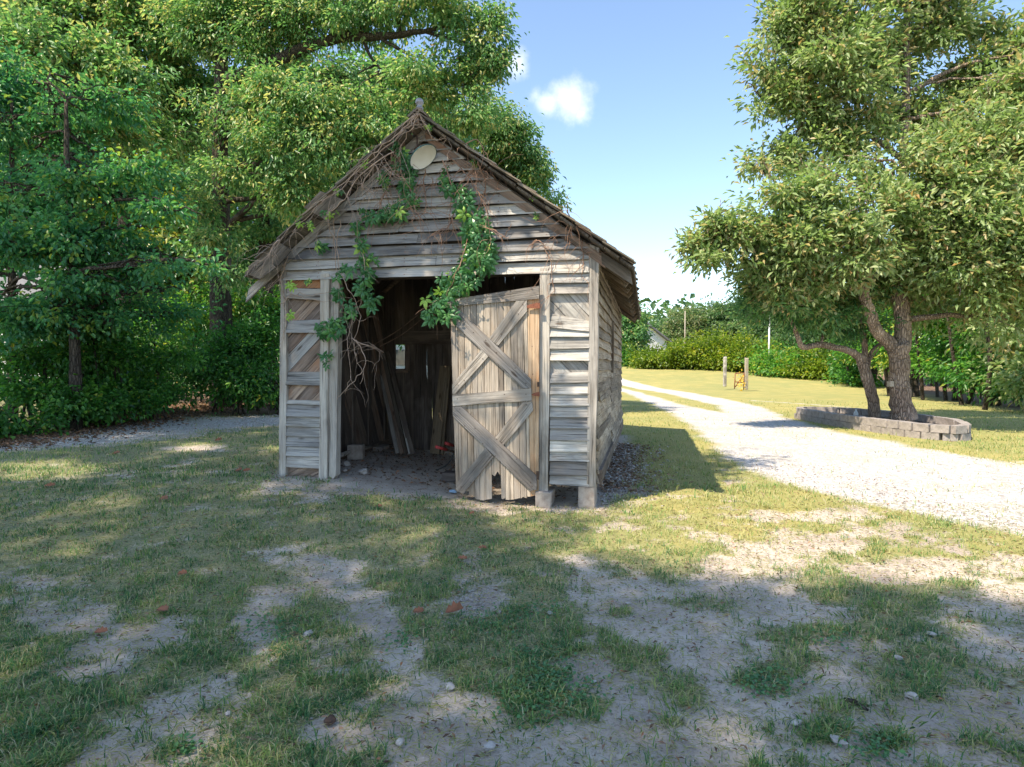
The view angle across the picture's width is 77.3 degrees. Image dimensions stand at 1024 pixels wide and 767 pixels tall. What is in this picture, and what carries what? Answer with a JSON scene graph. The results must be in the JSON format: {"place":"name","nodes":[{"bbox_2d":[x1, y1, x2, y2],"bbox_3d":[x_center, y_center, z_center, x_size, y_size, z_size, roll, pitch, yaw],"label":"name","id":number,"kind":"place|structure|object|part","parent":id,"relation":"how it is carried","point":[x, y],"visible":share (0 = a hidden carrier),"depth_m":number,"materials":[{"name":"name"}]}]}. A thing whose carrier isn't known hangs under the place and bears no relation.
{"place":"outdoors","nodes":[
{"label":"outdoors","id":0,"kind":"place"},
{"bbox_2d":[398,565,527,641],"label":"gravel","id":1,"kind":"structure","parent":0,"point":[473,594],"depth_m":3.86,"materials":[{"name":"grey gravel"}]},
{"bbox_2d":[0,359,1023,766],"bbox_3d":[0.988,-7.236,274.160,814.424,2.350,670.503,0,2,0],"label":"ground","id":2,"kind":"structure","parent":0,"point":[672,391],"depth_m":4.26,"materials":[{"name":"green plant"}]},
{"bbox_2d":[0,36,72,418],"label":"elm tree","id":3,"kind":"object","parent":2,"relation":"on","point":[14,87],"visible":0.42,"depth_m":12.58,"materials":[{"name":"green plant"}]},
{"bbox_2d":[0,131,142,264],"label":"woodland tree","id":4,"kind":"object","parent":2,"relation":"on","point":[1,154],"visible":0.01,"depth_m":27.11,"materials":[{"name":"green plant"}]},
{"bbox_2d":[0,265,172,380],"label":"white house","id":5,"kind":"structure","parent":2,"relation":"on","point":[22,281],"depth_m":23.19,"materials":[{"name":"paint"}]},
{"bbox_2d":[0,362,199,439],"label":"undergrowth","id":6,"kind":"object","parent":2,"relation":"on","point":[150,396],"visible":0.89,"depth_m":11.47,"materials":[{"name":"green plant"}]},
{"bbox_2d":[94,626,107,632],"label":"fallen leaf","id":7,"kind":"object","parent":2,"relation":"on","point":[101,629],"visible":1,"depth_m":3.28,"materials":[{"name":"brown plant"}]},
{"bbox_2d":[0,301,209,424],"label":"bush","id":8,"kind":"object","parent":2,"relation":"on","point":[114,357],"visible":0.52,"depth_m":12.18,"materials":[{"name":"green plant"}]},
{"bbox_2d":[0,330,212,415],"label":"bush","id":9,"kind":"object","parent":2,"relation":"on","point":[174,369],"visible":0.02,"depth_m":14.63,"materials":[{"name":"green plant"}]},
{"bbox_2d":[0,66,232,430],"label":"elm tree","id":10,"kind":"object","parent":2,"relation":"on","point":[73,291],"visible":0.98,"depth_m":11.34,"materials":[{"name":"green plant"}]},
{"bbox_2d":[0,0,244,311],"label":"oak tree","id":11,"kind":"object","parent":2,"relation":"on","point":[109,39],"visible":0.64,"depth_m":15.65,"materials":[{"name":"green plant"}]},
{"bbox_2d":[0,399,272,450],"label":"leaf litter","id":12,"kind":"object","parent":2,"relation":"on","point":[24,439],"visible":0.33,"depth_m":11.55,"materials":[{"name":"brown plant"}]},
{"bbox_2d":[0,414,278,450],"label":"gravel","id":13,"kind":"structure","parent":2,"relation":"on","point":[201,427],"depth_m":11.78,"materials":[{"name":"grey gravel"}]},
{"bbox_2d":[156,604,168,610],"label":"fallen leaf","id":14,"kind":"object","parent":2,"relation":"on","point":[163,608],"visible":1,"depth_m":3.60,"materials":[{"name":"brown plant"}]},
{"bbox_2d":[76,141,252,332],"bbox_3d":[-17.018,-6.231,29.294,9.774,12.417,8.964,-1,2,-41],"label":"woodland tree","id":15,"kind":"object","parent":2,"relation":"on","point":[160,246],"visible":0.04,"depth_m":28.90,"materials":[{"name":"green plant"}]},
{"bbox_2d":[178,569,186,574],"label":"fallen leaf","id":16,"kind":"object","parent":2,"relation":"on","point":[183,571],"visible":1,"depth_m":4.19,"materials":[{"name":"brown plant"}]},
{"bbox_2d":[101,265,280,401],"bbox_3d":[-9.160,-1.484,18.300,7.542,4.412,3.557,-1,2,-23],"label":"bush","id":17,"kind":"object","parent":2,"relation":"on","point":[267,303],"visible":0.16,"depth_m":18.29,"materials":[{"name":"green plant"}]},
{"bbox_2d":[0,321,404,389],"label":"undergrowth","id":18,"kind":"object","parent":2,"relation":"on","point":[195,349],"depth_m":22.71,"materials":[{"name":"green plant"}]},
{"bbox_2d":[170,299,280,415],"bbox_3d":[-6.667,-0.668,16.099,3.531,3.197,4.032,-1,2,-21],"label":"bush","id":19,"kind":"object","parent":2,"relation":"on","point":[241,365],"visible":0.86,"depth_m":15.53,"materials":[{"name":"green plant"}]},
{"bbox_2d":[139,51,336,324],"bbox_3d":[-11.898,-8.230,30.200,10.034,16.526,8.378,0,2,0],"label":"woodland tree","id":20,"kind":"object","parent":2,"relation":"on","point":[195,278],"visible":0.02,"depth_m":28.52,"materials":[{"name":"green plant"}]},
{"bbox_2d":[169,96,315,376],"bbox_3d":[-9.229,-5.531,21.811,5.145,12.229,5.883,0,2,-14],"label":"oak tree","id":21,"kind":"object","parent":2,"relation":"on","point":[269,230],"visible":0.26,"depth_m":21.64,"materials":[{"name":"green plant"}]},
{"bbox_2d":[303,630,312,636],"bbox_3d":[-1.071,1.305,3.354,0.056,0.021,0.049,-1,2,-25],"label":"stone","id":22,"kind":"object","parent":2,"relation":"on","point":[307,632],"visible":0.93,"depth_m":3.34,"materials":[{"name":"grey stone"}]},
{"bbox_2d":[324,714,335,724],"bbox_3d":[-0.715,1.316,2.512,0.049,0.024,0.060,0,2,-17],"label":"stone","id":23,"kind":"object","parent":2,"relation":"on","point":[330,719],"visible":1,"depth_m":2.50,"materials":[{"name":"stone"}]},
{"bbox_2d":[140,0,529,407],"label":"oak tree","id":24,"kind":"object","parent":2,"relation":"on","point":[218,32],"visible":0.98,"depth_m":15.89,"materials":[{"name":"green plant"}]},
{"bbox_2d":[344,461,350,466],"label":"stone","id":25,"kind":"object","parent":2,"relation":"on","point":[347,463],"visible":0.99,"depth_m":7.65,"materials":[{"name":"grey stone"}]},
{"bbox_2d":[347,444,364,459],"bbox_3d":[-2.010,0.883,8.249,0.202,0.194,0.130,0,2,0],"label":"concrete block","id":26,"kind":"object","parent":2,"relation":"on","point":[357,451],"depth_m":8.19,"materials":[{"name":"grey concrete"}]},
{"bbox_2d":[340,443,378,457],"bbox_3d":[-2.027,0.885,8.405,0.064,0.094,1.107,1,2,17],"label":"log","id":27,"kind":"object","parent":2,"relation":"on","point":[345,453],"visible":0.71,"depth_m":8.18,"materials":[{"name":"wood"}]},
{"bbox_2d":[358,468,367,474],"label":"stone","id":28,"kind":"object","parent":2,"relation":"on","point":[363,471],"visible":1,"depth_m":7.27,"materials":[{"name":"grey stone"}]},
{"bbox_2d":[275,39,461,226],"bbox_3d":[-6.192,-7.883,29.595,10.132,16.668,8.004,0,2,0],"label":"woodland tree","id":29,"kind":"object","parent":2,"relation":"on","point":[363,63],"visible":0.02,"depth_m":27.92,"materials":[{"name":"green plant"}]},
{"bbox_2d":[380,372,399,453],"bbox_3d":[-1.784,0.408,9.276,0.060,1.327,0.031,-23,-25,11],"label":"leaning board","id":30,"kind":"object","parent":2,"relation":"on","point":[394,439],"visible":0.97,"depth_m":9.22,"materials":[{"name":"brown wood"}]},
{"bbox_2d":[381,361,403,454],"bbox_3d":[-1.753,0.335,9.303,0.067,1.494,0.031,-23,-24,12],"label":"leaning board","id":31,"kind":"object","parent":2,"relation":"on","point":[400,445],"visible":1,"depth_m":9.25,"materials":[{"name":"brown wood"}]},
{"bbox_2d":[382,351,407,454],"bbox_3d":[-1.717,0.262,9.320,0.062,1.647,0.032,-22,-22,12],"label":"leaning board","id":32,"kind":"object","parent":2,"relation":"on","point":[391,390],"visible":1,"depth_m":9.30,"materials":[{"name":"brown wood"}]},
{"bbox_2d":[396,737,403,745],"bbox_3d":[-0.413,1.321,2.361,0.027,0.022,0.041,0,2,9],"label":"stone","id":33,"kind":"object","parent":2,"relation":"on","point":[399,741],"visible":1,"depth_m":2.35,"materials":[{"name":"grey stone"}]},
{"bbox_2d":[385,351,415,454],"bbox_3d":[-1.646,0.266,9.356,0.091,1.680,0.030,-23,-23,12],"label":"leaning board","id":34,"kind":"object","parent":2,"relation":"on","point":[402,412],"visible":0.97,"depth_m":9.32,"materials":[{"name":"brown wood"}]},
{"bbox_2d":[399,414,410,454],"bbox_3d":[-1.617,0.476,9.325,0.038,1.250,0.031,-24,-29,11],"label":"leaning board","id":35,"kind":"object","parent":2,"relation":"on","point":[408,449],"visible":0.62,"depth_m":9.09,"materials":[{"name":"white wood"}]},
{"bbox_2d":[396,345,426,368],"bbox_3d":[-4.300,-0.511,25.196,4.700,1.995,2.000,0,2,-6],"label":"parked van","id":36,"kind":"object","parent":2,"relation":"on","point":[400,359],"visible":0.02,"depth_m":24.28,"materials":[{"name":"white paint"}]},
{"bbox_3d":[-4.907,-0.981,24.217,2.200,0.600,0.020,0,2,-6],"label":"side window","id":37,"kind":"part","parent":36,"relation":"part of","materials":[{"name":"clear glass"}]},
{"bbox_2d":[413,606,423,612],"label":"fallen leaf","id":38,"kind":"object","parent":2,"relation":"on","point":[419,609],"visible":1,"depth_m":3.62,"materials":[{"name":"brown plant"}]},
{"bbox_2d":[430,366,447,453],"bbox_3d":[-1.064,0.385,9.450,0.153,1.307,0.036,4,-8,12],"label":"leaning board","id":39,"kind":"object","parent":2,"relation":"on","point":[436,437],"visible":0.97,"depth_m":9.43,"materials":[{"name":"beige wood"}]},
{"bbox_2d":[244,98,640,508],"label":"wooden shed","id":40,"kind":"structure","parent":2,"relation":"on","point":[534,405],"depth_m":6.54,"materials":[{"name":"grey wood"}]},
{"bbox_2d":[280,218,384,402],"bbox_3d":[-1.925,-0.739,6.623,1.252,1.983,0.500,0,2,15],"label":"creeper","id":41,"kind":"object","parent":40,"relation":"attached to","point":[338,294],"visible":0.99,"depth_m":6.67,"materials":[{"name":"green plant"}]},
{"bbox_2d":[236,109,451,344],"bbox_3d":[-1.748,-1.470,6.434,2.318,2.359,0.643,0,2,12],"label":"creeper","id":42,"kind":"object","parent":40,"relation":"attached to","point":[329,216],"visible":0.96,"depth_m":6.45,"materials":[{"name":"brown plant"}]},
{"bbox_2d":[375,310,423,343],"bbox_3d":[-1.665,-0.834,9.459,0.752,0.542,0.018,-1,2,-21],"label":"wire","id":43,"kind":"object","parent":40,"relation":"attached to","point":[399,329],"visible":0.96,"depth_m":9.46,"materials":[{"name":"brown metal"}]},
{"bbox_2d":[380,319,421,346],"bbox_3d":[-1.635,-0.753,9.456,0.650,0.429,0.018,-1,2,-27],"label":"wire","id":44,"kind":"object","parent":40,"relation":"attached to","point":[401,334],"visible":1,"depth_m":9.45,"materials":[{"name":"brown metal"}]},
{"bbox_2d":[395,369,407,372],"bbox_3d":[-1.674,-0.189,9.728,0.195,0.050,0.030,0,2,12],"label":"window frame","id":45,"kind":"structure","parent":40,"relation":"in","point":[397,370],"depth_m":9.71,"materials":[{"name":"brown wood"}]},
{"bbox_2d":[350,120,456,250],"bbox_3d":[-1.124,-1.936,6.446,1.016,1.331,0.550,1,2,30],"label":"creeper","id":46,"kind":"object","parent":40,"relation":"attached to","point":[400,214],"visible":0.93,"depth_m":6.48,"materials":[{"name":"green plant"}]},
{"bbox_2d":[406,344,409,370],"bbox_3d":[-1.577,-0.400,9.702,0.060,0.423,0.030,1,2,12],"label":"window frame","id":47,"kind":"structure","parent":40,"relation":"in","point":[407,345],"depth_m":9.69,"materials":[{"name":"brown wood"}]},
{"bbox_2d":[410,135,436,169],"bbox_3d":[-0.983,-2.393,6.445,0.310,0.348,0.310,-44,-19,23],"label":"barn lamp","id":48,"kind":"object","parent":40,"relation":"attached to","point":[423,156],"visible":1,"depth_m":6.44,"materials":[{"name":"white metal"}]},
{"bbox_2d":[414,145,508,339],"bbox_3d":[-0.474,-1.427,6.298,1.072,1.974,0.456,1,2,17],"label":"creeper","id":49,"kind":"object","parent":40,"relation":"attached to","point":[482,258],"visible":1,"depth_m":6.34,"materials":[{"name":"green plant"}]},
{"bbox_2d":[447,286,539,499],"bbox_3d":[-0.195,0.112,6.424,1.045,2.146,0.053,0,2,12],"label":"door","id":50,"kind":"structure","parent":40,"relation":"in","point":[491,342],"depth_m":6.41,"materials":[{"name":"wood"}]},
{"bbox_2d":[459,135,606,319],"bbox_3d":[0.245,-1.515,6.110,1.565,1.917,0.461,0,2,11],"label":"creeper","id":51,"kind":"object","parent":40,"relation":"attached to","point":[475,162],"visible":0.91,"depth_m":6.24,"materials":[{"name":"brown plant"}]},
{"bbox_2d":[435,442,454,473],"bbox_3d":[-0.750,0.888,7.670,0.173,0.380,0.518,1,2,40],"label":"hand cart","id":52,"kind":"object","parent":2,"relation":"on","point":[444,448],"visible":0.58,"depth_m":7.64,"materials":[{"name":"red paint"}]},
{"bbox_2d":[440,366,451,453],"bbox_3d":[-0.972,0.391,9.431,0.042,1.316,0.036,3,-8,12],"label":"leaning board","id":53,"kind":"object","parent":2,"relation":"on","point":[446,408],"visible":0.84,"depth_m":9.42,"materials":[{"name":"beige wood"}]},
{"bbox_2d":[442,470,455,481],"bbox_3d":[-0.718,1.089,7.527,0.168,0.107,0.209,0,2,12],"label":"wooden crate","id":54,"kind":"object","parent":2,"relation":"on","point":[448,475],"visible":0.66,"depth_m":7.43,"materials":[{"name":"grey wood"}]},
{"bbox_2d":[446,682,454,690],"bbox_3d":[-0.269,1.312,2.775,0.042,0.025,0.054,0,2,-14],"label":"stone","id":55,"kind":"object","parent":2,"relation":"on","point":[452,687],"visible":0.99,"depth_m":2.76,"materials":[{"name":"grey stone"}]},
{"bbox_2d":[445,600,462,612],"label":"fallen leaf","id":56,"kind":"object","parent":2,"relation":"on","point":[454,607],"visible":1,"depth_m":3.61,"materials":[{"name":"brown plant"}]},
{"bbox_2d":[340,443,577,500],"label":"leaf litter","id":57,"kind":"object","parent":2,"relation":"on","point":[443,481],"visible":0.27,"depth_m":7.94,"materials":[{"name":"brown plant"}]},
{"bbox_2d":[484,740,495,750],"bbox_3d":[-0.081,1.319,2.332,0.045,0.024,0.057,0,2,4],"label":"stone","id":58,"kind":"object","parent":2,"relation":"on","point":[489,745],"visible":0.99,"depth_m":2.31,"materials":[{"name":"grey stone"}]},
{"bbox_2d":[408,85,576,213],"bbox_3d":[-0.829,-4.520,20.590,5.864,10.628,3.832,0,2,0],"label":"oak tree","id":59,"kind":"object","parent":2,"relation":"on","point":[530,168],"visible":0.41,"depth_m":19.61,"materials":[{"name":"green plant"}]},
{"bbox_2d":[0,462,1023,766],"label":"grass","id":60,"kind":"structure","parent":2,"relation":"on","point":[66,742],"depth_m":3.24,"materials":[{"name":"green plant"}]},
{"bbox_2d":[0,449,1023,766],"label":"twig litter","id":61,"kind":"object","parent":2,"relation":"on","point":[532,595],"visible":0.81,"depth_m":4.04,"materials":[{"name":"brown plant"}]},
{"bbox_2d":[0,398,1023,488],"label":"grass","id":62,"kind":"structure","parent":2,"relation":"on","point":[276,452],"depth_m":9.62,"materials":[{"name":"green plant"}]},
{"bbox_2d":[0,481,1023,766],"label":"straw","id":63,"kind":"object","parent":2,"relation":"on","point":[608,681],"visible":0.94,"depth_m":3.27,"materials":[{"name":"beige plant"}]},
{"bbox_2d":[159,590,931,766],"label":"clover","id":64,"kind":"object","parent":2,"relation":"on","point":[752,687],"visible":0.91,"depth_m":2.79,"materials":[{"name":"green plant"}]},
{"bbox_2d":[168,293,944,365],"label":"woods","id":65,"kind":"object","parent":2,"relation":"on","point":[665,305],"visible":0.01,"depth_m":94.51,"materials":[{"name":"green plant"}]},
{"bbox_2d":[621,339,644,366],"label":"hedge bush","id":66,"kind":"object","parent":2,"relation":"on","point":[624,356],"visible":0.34,"depth_m":57.95,"materials":[{"name":"green plant"}]},
{"bbox_2d":[620,298,658,353],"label":"tree","id":67,"kind":"object","parent":2,"relation":"on","point":[637,331],"visible":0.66,"depth_m":58.83,"materials":[{"name":"green plant"}]},
{"bbox_2d":[599,442,691,493],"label":"leaf litter","id":68,"kind":"object","parent":2,"relation":"on","point":[624,466],"visible":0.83,"depth_m":8.44,"materials":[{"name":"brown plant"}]},
{"bbox_2d":[624,340,681,369],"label":"hedge bush","id":69,"kind":"object","parent":2,"relation":"on","point":[647,358],"visible":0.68,"depth_m":54.05,"materials":[{"name":"green plant"}]},
{"bbox_2d":[639,322,670,350],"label":"white house","id":70,"kind":"structure","parent":2,"relation":"on","point":[661,338],"depth_m":66.45,"materials":[{"name":"paint"}]},
{"bbox_2d":[649,316,668,343],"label":"tree","id":71,"kind":"object","parent":2,"relation":"on","point":[656,326],"visible":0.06,"depth_m":77.03,"materials":[{"name":"green plant"}]},
{"bbox_2d":[684,311,685,342],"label":"pale trunk","id":72,"kind":"object","parent":2,"relation":"on","point":[685,327],"visible":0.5,"depth_m":65.86,"materials":[{"name":"white wood"}]},
{"bbox_2d":[655,332,718,369],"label":"hedge bush","id":73,"kind":"object","parent":2,"relation":"on","point":[676,349],"visible":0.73,"depth_m":52.95,"materials":[{"name":"green plant"}]},
{"bbox_2d":[658,303,718,344],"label":"tree","id":74,"kind":"object","parent":2,"relation":"on","point":[674,326],"visible":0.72,"depth_m":72.64,"materials":[{"name":"green plant"}]},
{"bbox_2d":[684,292,713,335],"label":"tree","id":75,"kind":"object","parent":2,"relation":"on","point":[707,303],"visible":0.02,"depth_m":75.04,"materials":[{"name":"green plant"}]},
{"bbox_2d":[680,325,755,370],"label":"hedge bush","id":76,"kind":"object","parent":2,"relation":"on","point":[710,361],"visible":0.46,"depth_m":52.48,"materials":[{"name":"green plant"}]},
{"bbox_2d":[700,289,744,342],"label":"tree","id":77,"kind":"object","parent":2,"relation":"on","point":[720,319],"visible":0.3,"depth_m":70.77,"materials":[{"name":"green plant"}]},
{"bbox_2d":[723,357,748,390],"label":"garden gate","id":78,"kind":"structure","parent":2,"relation":"on","point":[744,381],"depth_m":35.29,"materials":[{"name":"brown wood"}]},
{"bbox_2d":[717,332,781,372],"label":"hedge bush","id":79,"kind":"object","parent":2,"relation":"on","point":[743,353],"visible":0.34,"depth_m":50.47,"materials":[{"name":"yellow plant"}]},
{"bbox_2d":[727,308,793,351],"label":"tree","id":80,"kind":"object","parent":2,"relation":"on","point":[762,330],"visible":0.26,"depth_m":62.57,"materials":[{"name":"green plant"}]},
{"bbox_2d":[768,315,769,359],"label":"pale trunk","id":81,"kind":"object","parent":2,"relation":"on","point":[768,338],"visible":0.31,"depth_m":47.90,"materials":[{"name":"white paint"}]},
{"bbox_2d":[732,338,817,377],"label":"hedge bush","id":82,"kind":"object","parent":2,"relation":"on","point":[761,365],"visible":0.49,"depth_m":46.79,"materials":[{"name":"green plant"}]},
{"bbox_2d":[788,719,801,725],"bbox_3d":[1.106,1.323,2.498,0.051,0.023,0.038,-1,2,-21],"label":"stone","id":83,"kind":"object","parent":2,"relation":"on","point":[796,722],"visible":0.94,"depth_m":2.49,"materials":[{"name":"grey stone"}]},
{"bbox_2d":[767,324,836,352],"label":"tree","id":84,"kind":"object","parent":2,"relation":"on","point":[781,338],"visible":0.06,"depth_m":58.83,"materials":[{"name":"green plant"}]},
{"bbox_2d":[773,345,839,381],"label":"hedge bush","id":85,"kind":"object","parent":2,"relation":"on","point":[813,369],"visible":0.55,"depth_m":44.60,"materials":[{"name":"green plant"}]},
{"bbox_2d":[713,255,912,417],"bbox_3d":[6.906,-1.164,14.406,4.698,4.016,2.957,0,2,0],"label":"young tree","id":86,"kind":"object","parent":2,"relation":"on","point":[842,330],"visible":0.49,"depth_m":14.32,"materials":[{"name":"green plant"}]},
{"bbox_2d":[830,734,848,745],"bbox_3d":[1.212,1.327,2.377,0.051,0.021,0.055,0,2,-7],"label":"stone","id":87,"kind":"object","parent":2,"relation":"on","point":[834,738],"visible":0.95,"depth_m":2.37,"materials":[{"name":"grey stone"}]},
{"bbox_2d":[664,0,1023,420],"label":"broad tree","id":88,"kind":"object","parent":2,"relation":"on","point":[951,209],"visible":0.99,"depth_m":13.35,"materials":[{"name":"green plant"}]},
{"bbox_2d":[885,377,893,388],"bbox_3d":[8.188,-0.011,13.898,0.187,0.270,0.100,0,2,-11],"label":"bird feeder","id":89,"kind":"object","parent":88,"relation":"hanging from","point":[890,383],"visible":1,"depth_m":13.87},
{"bbox_2d":[821,352,883,387],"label":"hedge bush","id":90,"kind":"object","parent":2,"relation":"on","point":[839,372],"visible":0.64,"depth_m":40.29,"materials":[{"name":"green plant"}]},
{"bbox_2d":[843,697,868,710],"bbox_3d":[1.409,1.307,2.618,0.021,0.024,0.099,-1,2,-37],"label":"stick","id":91,"kind":"object","parent":2,"relation":"on","point":[851,700],"visible":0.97,"depth_m":2.62,"materials":[{"name":"brown wood"}]},
{"bbox_2d":[827,309,893,385],"bbox_3d":[22.552,-3.279,39.756,6.560,7.381,5.624,0,2,0],"label":"woodland tree","id":92,"kind":"object","parent":2,"relation":"on","point":[850,358],"visible":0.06,"depth_m":38.99,"materials":[{"name":"green plant"}]},
{"bbox_2d":[730,335,1012,398],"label":"undergrowth","id":93,"kind":"object","parent":2,"relation":"on","point":[833,351],"visible":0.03,"depth_m":55.00,"materials":[{"name":"green plant"}]},
{"bbox_2d":[794,406,970,440],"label":"planter wall","id":94,"kind":"structure","parent":2,"relation":"on","point":[924,426],"depth_m":13.44,"materials":[{"name":"grey stone"}]},
{"bbox_2d":[892,655,902,659],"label":"stone","id":95,"kind":"object","parent":2,"relation":"on","point":[897,657],"visible":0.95,"depth_m":3.05,"materials":[{"name":"grey stone"}]},
{"bbox_2d":[860,303,949,396],"bbox_3d":[20.531,-3.465,32.809,6.103,8.769,5.908,0,2,0],"label":"woodland tree","id":96,"kind":"object","parent":2,"relation":"on","point":[884,361],"visible":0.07,"depth_m":32.40,"materials":[{"name":"green plant"}]},
{"bbox_2d":[905,691,918,699],"bbox_3d":[1.688,1.315,2.702,0.053,0.027,0.050,1,2,41],"label":"stone","id":97,"kind":"object","parent":2,"relation":"on","point":[910,695],"visible":0.98,"depth_m":2.69,"materials":[{"name":"grey stone"}]},
{"bbox_2d":[888,226,947,386],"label":"woodland tree","id":98,"kind":"object","parent":2,"relation":"on","point":[931,384],"visible":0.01,"depth_m":40.30,"materials":[{"name":"green plant"}]},
{"bbox_2d":[885,294,982,400],"bbox_3d":[19.817,-3.313,28.573,5.863,8.670,5.796,0,2,0],"label":"bush","id":99,"kind":"object","parent":2,"relation":"on","point":[931,363],"visible":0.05,"depth_m":28.31,"materials":[{"name":"green plant"}]},
{"bbox_2d":[921,293,1023,406],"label":"bush","id":100,"kind":"object","parent":2,"relation":"on","point":[959,377],"visible":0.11,"depth_m":24.51,"materials":[{"name":"green plant"}]},
{"bbox_2d":[942,302,1023,410],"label":"bush","id":101,"kind":"object","parent":2,"relation":"on","point":[1015,381],"visible":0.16,"depth_m":20.48,"materials":[{"name":"green plant"}]},
{"bbox_2d":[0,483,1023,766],"bbox_3d":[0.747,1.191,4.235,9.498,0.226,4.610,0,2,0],"label":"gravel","id":102,"kind":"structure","parent":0,"point":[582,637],"depth_m":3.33,"materials":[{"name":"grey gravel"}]},
{"bbox_2d":[2,0,1023,337],"label":"sky","id":103,"kind":"structure","parent":0,"point":[638,119],"materials":[{"name":"blue"}]},
{"bbox_2d":[598,444,668,505],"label":"gravel","id":104,"kind":"structure","parent":0,"point":[609,493],"depth_m":7.20,"materials":[{"name":"grey gravel"}]},
{"bbox_2d":[713,446,1023,535],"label":"gravel","id":105,"kind":"structure","parent":0,"point":[887,469],"depth_m":8.24,"materials":[{"name":"grey gravel"}]}
]}

